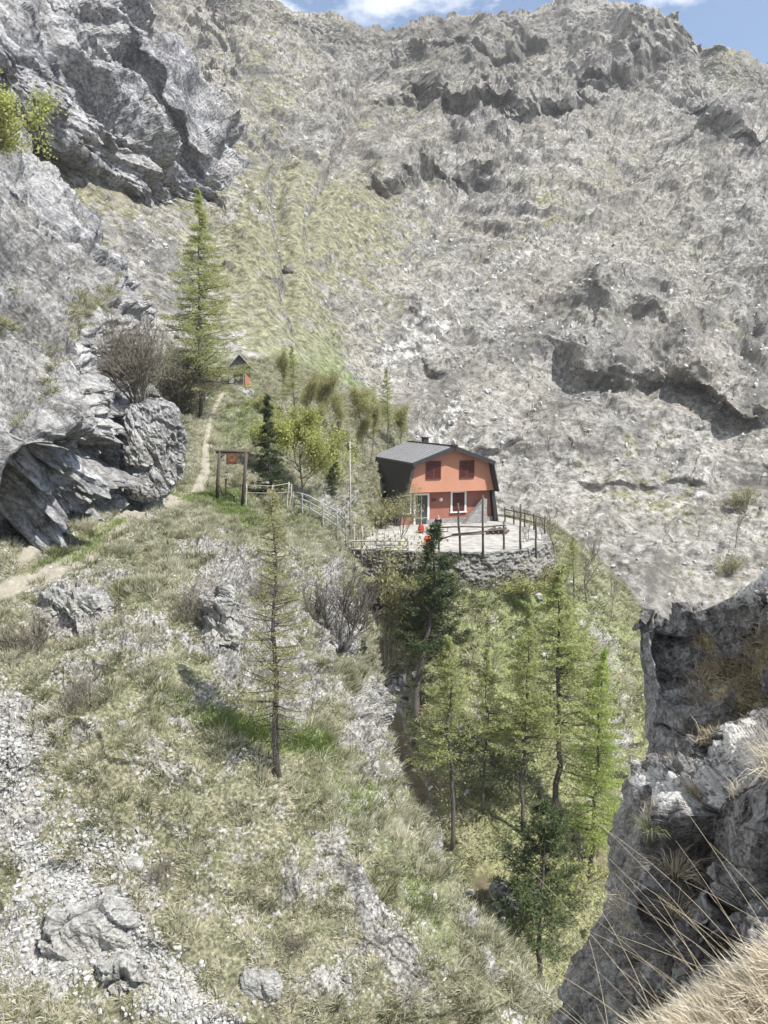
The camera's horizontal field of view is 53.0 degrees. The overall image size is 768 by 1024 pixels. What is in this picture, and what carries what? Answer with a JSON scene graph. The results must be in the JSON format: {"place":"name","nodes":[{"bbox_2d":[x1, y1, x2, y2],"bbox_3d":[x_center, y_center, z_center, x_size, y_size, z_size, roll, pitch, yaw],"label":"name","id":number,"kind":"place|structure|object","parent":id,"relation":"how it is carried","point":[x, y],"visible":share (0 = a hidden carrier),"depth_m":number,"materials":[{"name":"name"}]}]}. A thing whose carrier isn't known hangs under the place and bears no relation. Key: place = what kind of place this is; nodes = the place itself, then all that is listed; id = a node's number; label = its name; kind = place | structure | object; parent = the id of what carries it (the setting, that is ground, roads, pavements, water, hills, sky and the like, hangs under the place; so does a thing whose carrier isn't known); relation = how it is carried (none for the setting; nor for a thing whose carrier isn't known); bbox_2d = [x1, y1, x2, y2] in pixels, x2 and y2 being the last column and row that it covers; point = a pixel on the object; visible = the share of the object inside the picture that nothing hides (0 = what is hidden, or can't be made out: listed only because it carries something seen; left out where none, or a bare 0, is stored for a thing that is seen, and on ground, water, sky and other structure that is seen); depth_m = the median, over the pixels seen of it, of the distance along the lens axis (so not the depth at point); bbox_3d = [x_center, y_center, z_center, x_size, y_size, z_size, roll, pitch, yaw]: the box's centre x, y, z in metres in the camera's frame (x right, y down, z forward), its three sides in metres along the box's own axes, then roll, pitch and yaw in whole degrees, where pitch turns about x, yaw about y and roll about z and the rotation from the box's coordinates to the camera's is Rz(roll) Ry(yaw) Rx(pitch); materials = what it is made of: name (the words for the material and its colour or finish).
{"place":"outdoors","nodes":[
{"label":"outdoors","id":0,"kind":"place"},
{"bbox_2d":[0,122,161,550],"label":"cliff","id":1,"kind":"structure","parent":0,"point":[59,458],"depth_m":28.78,"materials":[{"name":"stone"}]},
{"bbox_2d":[0,55,66,164],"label":"maple","id":2,"kind":"object","parent":1,"relation":"on","point":[7,107],"visible":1,"depth_m":30.05,"materials":[{"name":"green plant"}]},
{"bbox_2d":[0,270,129,425],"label":"grass","id":3,"kind":"structure","parent":1,"relation":"on","point":[88,302],"depth_m":32.30,"materials":[{"name":"plant"}]},
{"bbox_2d":[0,393,223,598],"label":"path","id":4,"kind":"structure","parent":0,"point":[15,585],"depth_m":25.59,"materials":[{"name":"soil"}]},
{"bbox_2d":[0,353,562,1023],"bbox_3d":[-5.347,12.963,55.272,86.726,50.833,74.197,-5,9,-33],"label":"hillside","id":5,"kind":"structure","parent":0,"point":[264,832],"depth_m":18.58,"materials":[{"name":"plant"}]},
{"bbox_2d":[0,600,69,656],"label":"shrub","id":6,"kind":"object","parent":5,"relation":"on","point":[39,635],"visible":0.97,"depth_m":20.19,"materials":[{"name":"plant"}]},
{"bbox_2d":[38,584,115,625],"bbox_3d":[-8.888,2.785,22.268,2.124,1.304,1.534,2,8,15],"label":"boulder","id":7,"kind":"object","parent":5,"relation":"on","point":[75,603],"visible":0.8,"depth_m":21.89,"materials":[{"name":"stone"}]},
{"bbox_2d":[45,668,110,713],"bbox_3d":[-7.557,4.560,19.215,1.645,1.307,1.535,-4,8,-25],"label":"shrub","id":8,"kind":"object","parent":5,"relation":"on","point":[75,698],"visible":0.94,"depth_m":19.05,"materials":[{"name":"plant"}]},
{"bbox_2d":[118,720,125,726],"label":"boulder","id":9,"kind":"object","parent":5,"relation":"on","point":[121,722],"visible":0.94,"depth_m":18.86,"materials":[{"name":"stone"}]},
{"bbox_2d":[122,856,143,871],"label":"boulder","id":10,"kind":"object","parent":5,"relation":"on","point":[133,863],"visible":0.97,"depth_m":17.10,"materials":[{"name":"stone"}]},
{"bbox_2d":[120,469,172,501],"bbox_3d":[-10.329,-1.306,33.541,2.189,1.680,1.905,0,8,0],"label":"rock outcrop","id":11,"kind":"object","parent":5,"relation":"on","point":[157,488],"visible":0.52,"depth_m":32.86,"materials":[{"name":"stone"}]},
{"bbox_2d":[118,397,187,487],"bbox_3d":[-10.173,-2.943,33.834,2.896,4.208,2.845,-3,8,-23],"label":"rock outcrop","id":12,"kind":"object","parent":5,"relation":"on","point":[154,436],"visible":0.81,"depth_m":32.72,"materials":[{"name":"stone"}]},
{"bbox_2d":[89,305,211,403],"bbox_3d":[-10.493,-6.751,33.751,5.290,4.730,5.613,1,8,8],"label":"bare shrub","id":13,"kind":"object","parent":12,"relation":"on","point":[131,366],"visible":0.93,"depth_m":33.00,"materials":[{"name":"plant"}]},
{"bbox_2d":[138,854,177,889],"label":"shrub","id":14,"kind":"object","parent":5,"relation":"on","point":[161,871],"visible":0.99,"depth_m":17.05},
{"bbox_2d":[138,331,233,413],"bbox_3d":[-14.328,-9.276,52.197,8.444,5.930,7.958,-2,8,-16],"label":"bare shrub","id":15,"kind":"object","parent":5,"relation":"on","point":[179,386],"visible":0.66,"depth_m":51.25,"materials":[{"name":"plant"}]},
{"bbox_2d":[160,575,216,625],"bbox_3d":[-5.526,2.697,22.861,1.927,1.641,2.065,1,8,7],"label":"shrub","id":16,"kind":"object","parent":5,"relation":"on","point":[189,603],"visible":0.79,"depth_m":22.68,"materials":[{"name":"plant"}]},
{"bbox_2d":[187,299,215,397],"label":"larch","id":17,"kind":"object","parent":5,"relation":"on","point":[197,335],"visible":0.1,"depth_m":54.42,"materials":[{"name":"green plant"}]},
{"bbox_2d":[149,188,257,417],"bbox_3d":[-12.064,-13.651,51.092,7.771,15.061,7.401,2,8,16],"label":"larch","id":18,"kind":"object","parent":5,"relation":"on","point":[202,236],"visible":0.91,"depth_m":50.92,"materials":[{"name":"green plant"}]},
{"bbox_2d":[198,584,243,652],"bbox_3d":[-4.791,3.244,22.608,1.362,2.353,1.634,0,8,0],"label":"boulder","id":19,"kind":"object","parent":5,"relation":"on","point":[224,621],"visible":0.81,"depth_m":22.21,"materials":[{"name":"stone"}]},
{"bbox_2d":[215,448,249,505],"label":"wooden signpost","id":20,"kind":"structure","parent":5,"relation":"on","point":[231,456],"depth_m":38.19,"materials":[{"name":"brown wood"}]},
{"bbox_2d":[28,395,447,942],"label":"grass","id":21,"kind":"structure","parent":5,"relation":"on","point":[237,508],"depth_m":20.66,"materials":[{"name":"plant"}]},
{"bbox_2d":[234,387,253,396],"bbox_3d":[-11.299,-9.055,60.044,2.625,1.688,2.166,0,8,0],"label":"rock pedestal","id":22,"kind":"object","parent":5,"relation":"on","point":[249,392],"visible":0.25,"depth_m":59.25,"materials":[{"name":"stone"}]},
{"bbox_2d":[227,353,254,388],"bbox_3d":[-11.239,-10.925,59.981,2.263,2.722,2.009,-1,8,-10],"label":"wayside shrine","id":23,"kind":"object","parent":22,"relation":"on","point":[238,359],"visible":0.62,"depth_m":59.35,"materials":[{"name":"orange stone"}]},
{"bbox_2d":[241,390,278,413],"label":"leafy bush","id":24,"kind":"object","parent":5,"relation":"on","point":[259,403],"visible":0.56,"depth_m":55.87,"materials":[{"name":"green plant"}]},
{"bbox_2d":[240,965,282,1001],"bbox_3d":[-2.588,9.860,16.196,0.988,0.735,0.666,0,8,0],"label":"boulder","id":25,"kind":"object","parent":5,"relation":"on","point":[254,985],"visible":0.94,"depth_m":15.93,"materials":[{"name":"stone"}]},
{"bbox_2d":[245,482,291,506],"bbox_3d":[-5.666,-0.700,39.299,2.838,1.658,1.009,-6,10,-40],"label":"fence","id":26,"kind":"object","parent":5,"relation":"on","point":[287,492],"visible":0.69,"depth_m":39.27,"materials":[{"name":"grey wood"}]},
{"bbox_2d":[245,395,294,496],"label":"spruce","id":27,"kind":"object","parent":5,"relation":"on","point":[266,427],"visible":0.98,"depth_m":40.65,"materials":[{"name":"green plant"}]},
{"bbox_2d":[245,570,297,606],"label":"shrub","id":28,"kind":"object","parent":5,"relation":"on","point":[262,588],"visible":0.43,"depth_m":26.15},
{"bbox_2d":[229,488,314,777],"bbox_3d":[-2.712,3.314,18.821,2.188,7.868,2.789,0,8,0],"label":"larch","id":29,"kind":"object","parent":5,"relation":"on","point":[275,665],"visible":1,"depth_m":18.71,"materials":[{"name":"green plant"}]},
{"bbox_2d":[269,348,289,411],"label":"birch","id":30,"kind":"object","parent":5,"relation":"on","point":[283,360],"visible":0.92,"depth_m":58.69,"materials":[{"name":"green plant"}]},
{"bbox_2d":[0,363,560,1023],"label":"scree","id":31,"kind":"structure","parent":5,"relation":"on","point":[72,879],"depth_m":16.84,"materials":[{"name":"stone"}]},
{"bbox_2d":[38,883,141,973],"bbox_3d":[-6.266,9.195,16.455,2.082,2.145,1.313,-5,9,-31],"label":"boulder","id":32,"kind":"object","parent":31,"relation":"on","point":[104,921],"visible":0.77,"depth_m":16.14,"materials":[{"name":"stone"}]},
{"bbox_2d":[95,950,152,997],"bbox_3d":[-5.370,9.653,16.128,1.256,1.217,1.119,0,8,0],"label":"boulder","id":33,"kind":"object","parent":31,"relation":"on","point":[120,965],"visible":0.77,"depth_m":15.74,"materials":[{"name":"stone"}]},
{"bbox_2d":[277,346,305,416],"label":"larch","id":34,"kind":"object","parent":5,"relation":"on","point":[290,388],"visible":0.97,"depth_m":56.84,"materials":[{"name":"green plant"}]},
{"bbox_2d":[274,928,315,961],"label":"shrub","id":35,"kind":"object","parent":5,"relation":"on","point":[291,946],"visible":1,"depth_m":16.67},
{"bbox_2d":[244,401,366,499],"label":"maple","id":36,"kind":"object","parent":5,"relation":"on","point":[288,431],"visible":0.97,"depth_m":44.81,"materials":[{"name":"green plant"}]},
{"bbox_2d":[297,369,322,411],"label":"birch","id":37,"kind":"object","parent":5,"relation":"on","point":[313,383],"visible":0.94,"depth_m":59.69,"materials":[{"name":"green plant"}]},
{"bbox_2d":[292,492,346,546],"bbox_3d":[-3.414,0.603,42.304,2.373,4.148,8.381,0,8,0],"label":"stair railing","id":38,"kind":"object","parent":5,"relation":"on","point":[322,509],"visible":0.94,"depth_m":38.36,"materials":[{"name":"wood"}]},
{"bbox_2d":[316,400,327,420],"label":"birch","id":39,"kind":"object","parent":5,"relation":"on","point":[322,408],"visible":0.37,"depth_m":59.02,"materials":[{"name":"green plant"}]},
{"bbox_2d":[307,365,343,445],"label":"birch","id":40,"kind":"object","parent":5,"relation":"on","point":[328,383],"visible":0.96,"depth_m":60.59,"materials":[{"name":"green plant"}]},
{"bbox_2d":[324,452,339,499],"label":"spruce","id":41,"kind":"object","parent":5,"relation":"on","point":[332,478],"visible":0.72,"depth_m":52.30,"materials":[{"name":"plant"}]},
{"bbox_2d":[318,449,355,482],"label":"leafy bush","id":42,"kind":"object","parent":5,"relation":"on","point":[342,467],"visible":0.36,"depth_m":56.81,"materials":[{"name":"green plant"}]},
{"bbox_2d":[328,386,346,449],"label":"birch","id":43,"kind":"object","parent":5,"relation":"on","point":[337,404],"visible":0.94,"depth_m":63.21,"materials":[{"name":"green plant"}]},
{"bbox_2d":[298,541,387,652],"bbox_3d":[-1.356,2.846,27.265,3.592,3.975,2.718,2,8,15],"label":"bare shrub","id":44,"kind":"object","parent":5,"relation":"on","point":[346,605],"visible":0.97,"depth_m":26.87,"materials":[{"name":"grey plant"}]},
{"bbox_2d":[342,381,379,456],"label":"birch","id":45,"kind":"object","parent":5,"relation":"on","point":[360,400],"visible":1,"depth_m":65.02,"materials":[{"name":"green plant"}]},
{"bbox_2d":[353,412,373,463],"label":"birch","id":46,"kind":"object","parent":5,"relation":"on","point":[365,426],"visible":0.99,"depth_m":65.59,"materials":[{"name":"green plant"}]},
{"bbox_2d":[366,393,381,460],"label":"birch","id":47,"kind":"object","parent":5,"relation":"on","point":[376,420],"visible":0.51,"depth_m":68.19,"materials":[{"name":"green plant"}]},
{"bbox_2d":[377,368,398,448],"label":"larch","id":48,"kind":"object","parent":5,"relation":"on","point":[384,410],"visible":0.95,"depth_m":72.33,"materials":[{"name":"green plant"}]},
{"bbox_2d":[378,400,414,441],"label":"birch","id":49,"kind":"object","parent":5,"relation":"on","point":[401,416],"visible":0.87,"depth_m":76.20,"materials":[{"name":"green plant"}]},
{"bbox_2d":[33,0,767,619],"bbox_3d":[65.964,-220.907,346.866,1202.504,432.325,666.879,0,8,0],"label":"mountain","id":50,"kind":"structure","parent":0,"point":[597,128],"depth_m":215.50,"materials":[{"name":"stone"}]},
{"bbox_2d":[0,0,250,208],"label":"crag","id":51,"kind":"structure","parent":50,"relation":"on","point":[151,113],"depth_m":141.80,"materials":[{"name":"stone"}]},
{"bbox_2d":[283,264,293,273],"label":"boulder","id":52,"kind":"object","parent":50,"relation":"on","point":[288,268],"visible":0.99,"depth_m":158.62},
{"bbox_2d":[75,81,767,611],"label":"scree","id":53,"kind":"structure","parent":50,"relation":"on","point":[453,441],"depth_m":176.33,"materials":[{"name":"grey stone"}]},
{"bbox_2d":[708,550,753,578],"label":"leafy bush","id":54,"kind":"object","parent":53,"relation":"on","point":[734,567],"visible":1,"depth_m":121.22,"materials":[{"name":"green plant"}]},
{"bbox_2d":[712,483,761,512],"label":"leafy bush","id":55,"kind":"object","parent":53,"relation":"on","point":[744,497],"visible":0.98,"depth_m":137.72,"materials":[{"name":"green plant"}]},
{"bbox_2d":[733,500,751,547],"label":"bare tree","id":56,"kind":"object","parent":53,"relation":"on","point":[739,515],"visible":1,"depth_m":126.14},
{"bbox_2d":[418,524,423,532],"bbox_3d":[2.894,1.306,60.283,0.499,0.682,0.497,-3,8,-23],"label":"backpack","id":57,"kind":"object","parent":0,"point":[421,528],"visible":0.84,"depth_m":60.12,"materials":[{"name":"red fabric"}]},
{"bbox_2d":[357,517,546,555],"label":"terrace","id":58,"kind":"structure","parent":0,"point":[473,543],"depth_m":57.72,"materials":[{"name":"stone"}]},
{"bbox_2d":[349,439,350,534],"bbox_3d":[-2.338,-1.107,53.254,0.129,7.900,0.129,-3,8,-22],"label":"flagpole","id":59,"kind":"object","parent":58,"relation":"on","point":[349,488],"visible":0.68,"depth_m":53.15,"materials":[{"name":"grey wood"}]},
{"bbox_2d":[350,524,408,564],"bbox_3d":[-0.649,2.226,52.571,4.780,2.806,0.470,0,8,0],"label":"fence","id":60,"kind":"object","parent":58,"relation":"on","point":[354,541],"visible":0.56,"depth_m":52.49,"materials":[{"name":"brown wood"}]},
{"bbox_2d":[364,496,402,527],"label":"leafy bush","id":61,"kind":"object","parent":58,"relation":"on","point":[386,523],"visible":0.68,"depth_m":62.12,"materials":[{"name":"green plant"}]},
{"bbox_2d":[389,480,424,548],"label":"birch","id":62,"kind":"object","parent":58,"relation":"on","point":[403,511],"visible":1,"depth_m":53.36,"materials":[{"name":"green plant"}]},
{"bbox_2d":[376,437,499,525],"bbox_3d":[4.093,-3.029,68.815,9.440,7.090,10.940,-3,8,-19],"label":"mountain hut","id":63,"kind":"object","parent":58,"relation":"on","point":[447,477],"visible":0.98,"depth_m":64.97,"materials":[{"name":"paint"}]},
{"bbox_2d":[403,494,411,513],"bbox_3d":[1.886,-0.641,64.198,1.000,1.680,0.180,-3,8,-19],"label":"window","id":64,"kind":"structure","parent":63,"relation":"in","point":[408,504],"depth_m":64.22,"materials":[{"name":"white paint"}]},
{"bbox_2d":[413,493,428,524],"bbox_3d":[3.138,-0.252,64.693,1.400,2.620,0.150,-3,8,-19],"label":"door","id":65,"kind":"structure","parent":63,"relation":"in","point":[424,497],"depth_m":64.71,"materials":[{"name":"white paint"}]},
{"bbox_2d":[426,461,440,478],"bbox_3d":[4.097,-3.461,63.708,1.360,1.500,0.125,-3,8,-19],"label":"window","id":66,"kind":"structure","parent":63,"relation":"in","point":[433,468],"depth_m":63.66,"materials":[{"name":"wood"}]},
{"bbox_2d":[450,491,466,512],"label":"window","id":67,"kind":"structure","parent":63,"relation":"in","point":[456,497],"depth_m":65.69,"materials":[{"name":"white paint"}]},
{"bbox_2d":[459,460,473,477],"bbox_3d":[6.972,-3.591,64.690,1.360,1.500,0.125,-3,8,-19],"label":"window","id":68,"kind":"structure","parent":63,"relation":"in","point":[466,467],"depth_m":64.63,"materials":[{"name":"wood"}]},
{"bbox_2d":[462,498,486,523],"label":"stair wall","id":69,"kind":"structure","parent":58,"relation":"on","point":[474,516],"depth_m":65.45,"materials":[{"name":"concrete"}]},
{"bbox_2d":[438,495,536,557],"bbox_3d":[7.077,1.005,52.080,6.985,4.493,1.837,0,8,0],"label":"fence","id":70,"kind":"object","parent":58,"relation":"on","point":[459,534],"visible":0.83,"depth_m":51.28,"materials":[{"name":"brown wood"}]},
{"bbox_2d":[486,527,509,533],"bbox_3d":[8.841,1.445,59.842,1.948,0.513,0.836,0,8,0],"label":"log pile","id":71,"kind":"object","parent":58,"relation":"on","point":[499,532],"visible":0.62,"depth_m":59.64,"materials":[{"name":"brown wood"}]},
{"bbox_2d":[504,507,545,533],"bbox_3d":[11.566,0.730,63.019,0.444,1.724,7.016,-2,8,-17],"label":"fence","id":72,"kind":"object","parent":58,"relation":"on","point":[524,513],"visible":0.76,"depth_m":63.33,"materials":[{"name":"brown wood"}]},
{"bbox_2d":[363,513,648,994],"bbox_3d":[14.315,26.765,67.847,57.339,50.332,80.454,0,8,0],"label":"ravine slope","id":73,"kind":"structure","parent":0,"point":[477,881],"depth_m":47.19,"materials":[{"name":"green plant"}]},
{"bbox_2d":[332,487,448,686],"bbox_3d":[0.176,6.599,51.090,7.569,16.586,4.820,-3,8,-23],"label":"birch","id":74,"kind":"object","parent":73,"relation":"on","point":[392,610],"visible":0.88,"depth_m":50.41,"materials":[{"name":"green plant"}]},
{"bbox_2d":[387,677,408,717],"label":"boulder","id":75,"kind":"object","parent":73,"relation":"on","point":[396,687],"visible":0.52,"depth_m":50.28,"materials":[{"name":"stone"}]},
{"bbox_2d":[399,569,459,592],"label":"leafy bush","id":76,"kind":"object","parent":73,"relation":"on","point":[413,584],"visible":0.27,"depth_m":50.23,"materials":[{"name":"green plant"}]},
{"bbox_2d":[394,522,472,748],"bbox_3d":[3.069,7.531,48.694,5.224,14.492,6.696,0,8,0],"label":"pine","id":77,"kind":"object","parent":73,"relation":"on","point":[437,576],"visible":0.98,"depth_m":47.60,"materials":[{"name":"green plant"}]},
{"bbox_2d":[404,634,489,851],"bbox_3d":[2.948,12.200,39.975,4.203,12.121,3.810,-3,8,-23],"label":"larch","id":78,"kind":"object","parent":73,"relation":"on","point":[445,723],"visible":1,"depth_m":39.45,"materials":[{"name":"green plant"}]},
{"bbox_2d":[355,527,554,605],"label":"retaining wall","id":79,"kind":"structure","parent":73,"relation":"on","point":[479,566],"depth_m":52.40,"materials":[{"name":"stone"}]},
{"bbox_2d":[468,648,511,814],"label":"larch","id":80,"kind":"object","parent":73,"relation":"on","point":[485,732],"visible":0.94,"depth_m":40.67,"materials":[{"name":"green plant"}]},
{"bbox_2d":[488,880,519,920],"bbox_3d":[5.899,18.971,37.458,1.662,1.862,1.378,2,8,16],"label":"boulder","id":81,"kind":"object","parent":73,"relation":"on","point":[493,889],"visible":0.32,"depth_m":37.27,"materials":[{"name":"stone"}]},
{"bbox_2d":[500,550,513,581],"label":"bare tree","id":82,"kind":"object","parent":73,"relation":"on","point":[504,571],"visible":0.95,"depth_m":52.08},
{"bbox_2d":[375,530,643,931],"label":"scree","id":83,"kind":"structure","parent":73,"relation":"on","point":[467,791],"depth_m":49.96,"materials":[{"name":"stone"}]},
{"bbox_2d":[517,511,532,541],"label":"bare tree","id":84,"kind":"object","parent":73,"relation":"on","point":[524,536],"visible":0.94,"depth_m":56.01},
{"bbox_2d":[488,602,568,835],"bbox_3d":[7.393,11.097,40.274,4.423,13.222,4.281,0,8,0],"label":"larch","id":85,"kind":"object","parent":73,"relation":"on","point":[536,707],"visible":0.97,"depth_m":39.63,"materials":[{"name":"green plant"}]},
{"bbox_2d":[495,569,561,599],"bbox_3d":[9.387,4.881,51.531,5.352,2.060,3.738,7,10,44],"label":"leafy bush","id":86,"kind":"object","parent":73,"relation":"on","point":[524,584],"visible":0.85,"depth_m":51.28,"materials":[{"name":"green plant"}]},
{"bbox_2d":[488,798,585,978],"bbox_3d":[6.825,17.669,34.887,4.432,10.070,4.819,3,8,21],"label":"pine","id":87,"kind":"object","parent":73,"relation":"on","point":[549,837],"visible":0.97,"depth_m":34.53,"materials":[{"name":"green plant"}]},
{"bbox_2d":[532,495,559,568],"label":"bare tree","id":88,"kind":"object","parent":73,"relation":"on","point":[549,533],"visible":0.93,"depth_m":56.65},
{"bbox_2d":[525,561,569,589],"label":"leafy bush","id":89,"kind":"object","parent":73,"relation":"on","point":[545,574],"visible":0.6,"depth_m":53.61,"materials":[{"name":"green plant"}]},
{"bbox_2d":[509,855,608,930],"bbox_3d":[8.393,18.745,38.715,6.453,2.980,4.506,-5,9,-32],"label":"leafy bush","id":90,"kind":"object","parent":73,"relation":"on","point":[576,880],"visible":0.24,"depth_m":38.66,"materials":[{"name":"green plant"}]},
{"bbox_2d":[485,562,643,814],"bbox_3d":[9.084,10.076,41.369,7.284,14.997,7.525,-3,8,-24],"label":"larch","id":91,"kind":"object","parent":73,"relation":"on","point":[564,656],"visible":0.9,"depth_m":40.76,"materials":[{"name":"green plant"}]},
{"bbox_2d":[561,536,585,601],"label":"larch","id":92,"kind":"object","parent":73,"relation":"on","point":[571,563],"visible":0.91,"depth_m":55.26,"materials":[{"name":"green plant"}]},
{"bbox_2d":[579,520,601,602],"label":"bare tree","id":93,"kind":"object","parent":73,"relation":"on","point":[592,550],"visible":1,"depth_m":55.32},
{"bbox_2d":[559,646,632,883],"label":"larch","id":94,"kind":"object","parent":73,"relation":"on","point":[605,747],"visible":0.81,"depth_m":41.06,"materials":[{"name":"green plant"}]},
{"bbox_2d":[608,559,622,619],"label":"bare tree","id":95,"kind":"object","parent":73,"relation":"on","point":[615,582],"visible":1,"depth_m":57.89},
{"bbox_2d":[271,0,767,63],"label":"sky","id":96,"kind":"structure","parent":0,"point":[738,25],"materials":[{"name":"blue"}]},
{"bbox_2d":[551,711,767,1023],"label":"cliff","id":97,"kind":"structure","parent":0,"point":[736,837],"depth_m":5.12,"materials":[{"name":"stone"}]},
{"bbox_2d":[627,807,673,842],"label":"grass tussock","id":98,"kind":"object","parent":97,"relation":"on","point":[642,821],"depth_m":5.19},
{"bbox_2d":[596,749,750,937],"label":"grass","id":99,"kind":"structure","parent":97,"relation":"on","point":[694,791],"depth_m":5.16,"materials":[{"name":"plant"}]},
{"bbox_2d":[635,844,713,893],"bbox_3d":[1.967,2.369,5.139,0.567,0.335,0.576,0,8,0],"label":"grass tussock","id":100,"kind":"object","parent":97,"relation":"on","point":[672,865],"depth_m":5.17,"materials":[{"name":"plant"}]},
{"bbox_2d":[701,707,767,787],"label":"grass tussock","id":101,"kind":"object","parent":97,"relation":"on","point":[759,755],"depth_m":4.28,"materials":[{"name":"plant"}]},
{"bbox_2d":[632,569,767,758],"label":"cliff","id":102,"kind":"structure","parent":0,"point":[670,721],"depth_m":7.79,"materials":[{"name":"stone"}]},
{"bbox_2d":[676,620,767,745],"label":"grass","id":103,"kind":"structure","parent":102,"relation":"on","point":[710,668],"depth_m":7.65,"materials":[{"name":"plant"}]},
{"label":"ground","id":104,"kind":"structure","parent":0,"visible":0},
{"bbox_2d":[444,786,767,1023],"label":"grass stalks","id":105,"kind":"object","parent":104,"relation":"on","point":[658,950],"depth_m":2.50,"materials":[{"name":"plant"}]},
{"bbox_2d":[614,918,767,1023],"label":"grass","id":106,"kind":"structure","parent":104,"relation":"on","point":[712,1008],"depth_m":2.42,"materials":[{"name":"plant"}]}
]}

